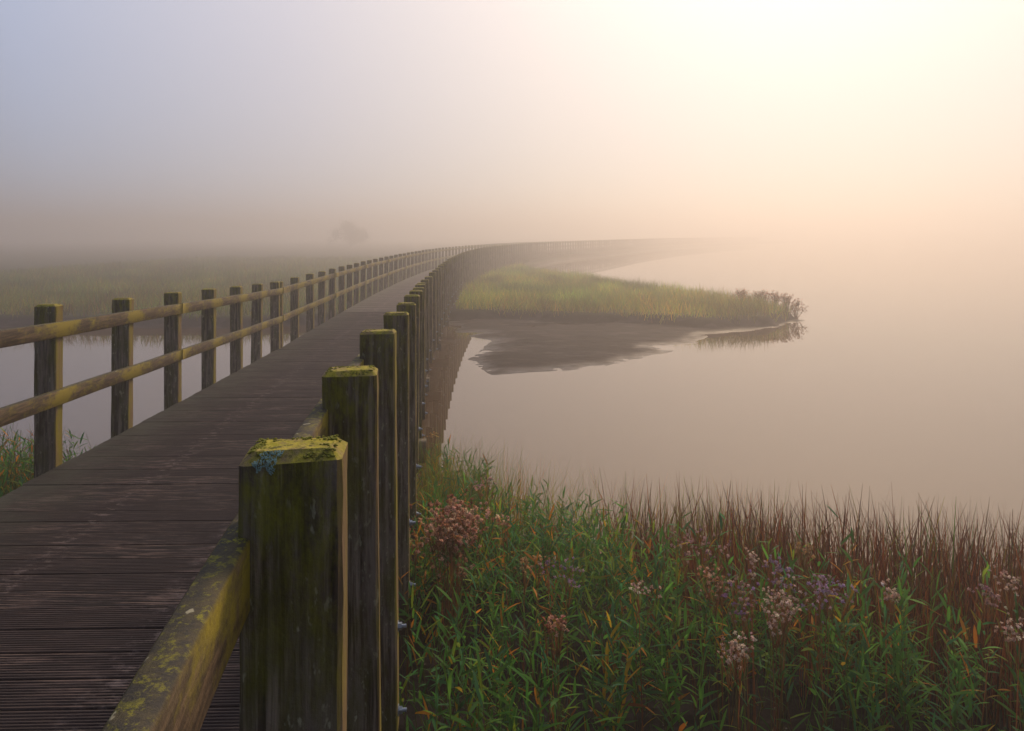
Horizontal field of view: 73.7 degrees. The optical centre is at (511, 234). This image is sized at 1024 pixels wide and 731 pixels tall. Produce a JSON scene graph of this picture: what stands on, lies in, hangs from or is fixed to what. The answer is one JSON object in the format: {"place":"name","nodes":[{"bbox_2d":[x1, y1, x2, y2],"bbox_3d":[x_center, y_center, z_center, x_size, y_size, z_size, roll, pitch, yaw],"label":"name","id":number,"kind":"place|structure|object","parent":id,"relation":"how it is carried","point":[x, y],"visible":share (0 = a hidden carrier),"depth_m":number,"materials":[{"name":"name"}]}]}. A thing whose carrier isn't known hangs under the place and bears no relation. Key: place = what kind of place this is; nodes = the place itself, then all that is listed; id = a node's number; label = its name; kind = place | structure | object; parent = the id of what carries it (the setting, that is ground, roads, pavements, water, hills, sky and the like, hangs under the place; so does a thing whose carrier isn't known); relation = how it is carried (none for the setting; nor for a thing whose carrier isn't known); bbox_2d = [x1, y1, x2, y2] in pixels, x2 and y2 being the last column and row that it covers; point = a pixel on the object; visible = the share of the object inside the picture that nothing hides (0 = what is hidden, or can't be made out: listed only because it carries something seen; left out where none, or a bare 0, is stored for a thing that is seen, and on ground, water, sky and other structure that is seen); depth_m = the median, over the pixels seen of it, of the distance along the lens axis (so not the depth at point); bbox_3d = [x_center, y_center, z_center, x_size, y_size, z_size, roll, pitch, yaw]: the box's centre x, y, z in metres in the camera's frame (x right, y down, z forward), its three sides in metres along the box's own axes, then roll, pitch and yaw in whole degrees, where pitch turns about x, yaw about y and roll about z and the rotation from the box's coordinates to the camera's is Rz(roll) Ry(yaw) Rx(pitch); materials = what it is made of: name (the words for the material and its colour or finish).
{"place":"outdoors","nodes":[
{"label":"outdoors","id":0,"kind":"place"},
{"bbox_2d":[0,254,451,319],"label":"marsh grass","id":1,"kind":"structure","parent":0,"point":[61,295],"depth_m":34.74,"materials":[{"name":"green plant"}]},
{"bbox_2d":[0,241,1023,610],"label":"water","id":2,"kind":"structure","parent":0,"point":[884,371],"depth_m":12.25,"materials":[{"name":"grey liquid"}]},
{"bbox_2d":[0,241,1023,730],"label":"ground","id":3,"kind":"structure","parent":0,"point":[586,339],"depth_m":17.07,"materials":[{"name":"soil"}]},
{"bbox_2d":[0,422,95,496],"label":"bank grass","id":4,"kind":"structure","parent":3,"relation":"on","point":[11,480],"depth_m":6.03,"materials":[{"name":"green plant"}]},
{"bbox_2d":[325,218,371,246],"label":"tree","id":5,"kind":"object","parent":3,"relation":"on","point":[350,233],"visible":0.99,"depth_m":148.91,"materials":[{"name":"grey plant"}]},
{"bbox_2d":[0,237,759,730],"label":"footbridge","id":6,"kind":"object","parent":3,"relation":"on","point":[230,551],"visible":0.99,"depth_m":2.65,"materials":[{"name":"brown wood"}]},
{"bbox_2d":[399,533,425,703],"bbox_3d":[-0.611,2.197,3.912,0.199,0.972,0.153,0,0,21],"label":"sea aster","id":7,"kind":"object","parent":3,"relation":"on","point":[405,608],"visible":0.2,"depth_m":3.92,"materials":[{"name":"green plant"}]},
{"bbox_2d":[427,431,437,489],"bbox_3d":[-0.761,2.308,6.592,0.130,0.808,0.170,0,0,26],"label":"sea aster","id":8,"kind":"object","parent":3,"relation":"on","point":[431,441],"visible":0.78,"depth_m":6.60,"materials":[{"name":"green plant"}]},
{"bbox_2d":[409,486,501,663],"bbox_3d":[-0.356,2.157,4.242,0.613,1.044,0.564,0,0,-18],"label":"sea aster","id":9,"kind":"object","parent":3,"relation":"on","point":[452,536],"visible":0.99,"depth_m":4.24,"materials":[{"name":"pink plant"}]},
{"bbox_2d":[473,473,498,580],"bbox_3d":[-0.190,2.254,5.171,0.165,0.854,0.282,0,0,32],"label":"sea aster","id":10,"kind":"object","parent":3,"relation":"on","point":[480,492],"visible":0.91,"depth_m":5.20,"materials":[{"name":"green plant"}]},
{"bbox_2d":[495,514,518,673],"bbox_3d":[-0.015,2.189,4.126,0.149,0.980,0.179,0,0,20],"label":"sea aster","id":11,"kind":"object","parent":3,"relation":"on","point":[507,524],"visible":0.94,"depth_m":4.12,"materials":[{"name":"green plant"}]},
{"bbox_2d":[512,554,549,726],"bbox_3d":[0.106,2.188,3.629,0.195,0.998,0.197,0,0,-34],"label":"sea aster","id":12,"kind":"object","parent":3,"relation":"on","point":[525,577],"visible":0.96,"depth_m":3.63,"materials":[{"name":"green plant"}]},
{"bbox_2d":[534,615,569,730],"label":"sea aster","id":13,"kind":"object","parent":3,"relation":"on","point":[560,622],"visible":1,"depth_m":3.04,"materials":[{"name":"green plant"}]},
{"bbox_2d":[538,556,584,730],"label":"sea aster","id":14,"kind":"object","parent":3,"relation":"on","point":[569,580],"visible":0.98,"depth_m":3.62,"materials":[{"name":"green plant"}]},
{"bbox_2d":[453,261,793,325],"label":"peninsula grass","id":15,"kind":"structure","parent":3,"relation":"on","point":[518,286],"depth_m":25.32,"materials":[{"name":"green plant"}]},
{"bbox_2d":[626,580,664,730],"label":"sea aster","id":16,"kind":"object","parent":3,"relation":"on","point":[639,608],"visible":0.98,"depth_m":3.42,"materials":[{"name":"green plant"}]},
{"bbox_2d":[667,525,730,713],"bbox_3d":[1.049,2.162,3.833,0.344,1.026,0.283,0,0,14],"label":"sea aster","id":17,"kind":"object","parent":3,"relation":"on","point":[705,553],"visible":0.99,"depth_m":3.81,"materials":[{"name":"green plant"}]},
{"bbox_2d":[398,414,1023,730],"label":"reed bed","id":18,"kind":"object","parent":3,"relation":"on","point":[589,558],"visible":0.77,"depth_m":3.69,"materials":[{"name":"green plant"}]},
{"bbox_2d":[697,564,731,730],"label":"sea aster","id":19,"kind":"object","parent":3,"relation":"on","point":[719,599],"visible":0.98,"depth_m":3.47,"materials":[{"name":"green plant"}]},
{"bbox_2d":[717,630,757,730],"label":"sea aster","id":20,"kind":"object","parent":3,"relation":"on","point":[737,658],"visible":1,"depth_m":2.91,"materials":[{"name":"green plant"}]},
{"bbox_2d":[721,569,764,730],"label":"sea aster","id":21,"kind":"object","parent":3,"relation":"on","point":[744,620],"visible":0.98,"depth_m":3.38,"materials":[{"name":"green plant"}]},
{"bbox_2d":[734,289,752,300],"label":"sea aster","id":22,"kind":"object","parent":3,"relation":"on","point":[738,293],"visible":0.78,"depth_m":24.59,"materials":[{"name":"brown plant"}]},
{"bbox_2d":[742,547,766,730],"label":"sea aster","id":23,"kind":"object","parent":3,"relation":"on","point":[751,564],"visible":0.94,"depth_m":3.64,"materials":[{"name":"green plant"}]},
{"bbox_2d":[752,289,772,303],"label":"sea aster","id":24,"kind":"object","parent":3,"relation":"on","point":[761,294],"visible":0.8,"depth_m":24.34,"materials":[{"name":"brown plant"}]},
{"bbox_2d":[764,290,783,304],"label":"sea aster","id":25,"kind":"object","parent":3,"relation":"on","point":[775,298],"visible":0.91,"depth_m":24.03,"materials":[{"name":"brown plant"}]},
{"bbox_2d":[762,555,799,730],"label":"sea aster","id":26,"kind":"object","parent":3,"relation":"on","point":[772,584],"visible":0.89,"depth_m":3.57,"materials":[{"name":"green plant"}]},
{"bbox_2d":[756,576,808,730],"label":"sea aster","id":27,"kind":"object","parent":3,"relation":"on","point":[783,616],"visible":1,"depth_m":3.23,"materials":[{"name":"pink plant"}]},
{"bbox_2d":[778,292,794,310],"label":"sea aster","id":28,"kind":"object","parent":3,"relation":"on","point":[787,299],"visible":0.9,"depth_m":23.84,"materials":[{"name":"brown plant"}]},
{"bbox_2d":[788,298,805,318],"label":"sea aster","id":29,"kind":"object","parent":3,"relation":"on","point":[797,303],"visible":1,"depth_m":23.56,"materials":[{"name":"brown plant"}]},
{"bbox_2d":[784,542,814,717],"bbox_3d":[1.597,2.190,3.788,0.162,0.980,0.200,0,0,24],"label":"sea aster","id":30,"kind":"object","parent":3,"relation":"on","point":[807,550],"visible":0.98,"depth_m":3.78,"materials":[{"name":"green plant"}]},
{"bbox_2d":[582,468,1023,730],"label":"rush fringe","id":31,"kind":"object","parent":3,"relation":"on","point":[961,577],"visible":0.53,"depth_m":4.58,"materials":[{"name":"brown plant"}]},
{"bbox_2d":[801,574,862,730],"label":"sea aster","id":32,"kind":"object","parent":3,"relation":"on","point":[825,591],"visible":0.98,"depth_m":3.35,"materials":[{"name":"plant"}]},
{"bbox_2d":[873,578,900,730],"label":"sea aster","id":33,"kind":"object","parent":3,"relation":"on","point":[892,596],"visible":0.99,"depth_m":3.37,"materials":[{"name":"green plant"}]},
{"bbox_2d":[966,583,1001,730],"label":"sea aster","id":34,"kind":"object","parent":3,"relation":"on","point":[984,594],"visible":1,"depth_m":3.32,"materials":[{"name":"green plant"}]},
{"bbox_2d":[987,606,1023,730],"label":"sea aster","id":35,"kind":"object","parent":3,"relation":"on","point":[1008,638],"visible":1,"depth_m":3.03,"materials":[{"name":"green plant"}]},
{"bbox_2d":[987,565,1023,730],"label":"sea aster","id":36,"kind":"object","parent":3,"relation":"on","point":[1006,588],"visible":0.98,"depth_m":3.44,"materials":[{"name":"green plant"}]},
{"bbox_2d":[0,0,1023,242],"label":"sky","id":37,"kind":"structure","parent":0,"point":[121,120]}
]}

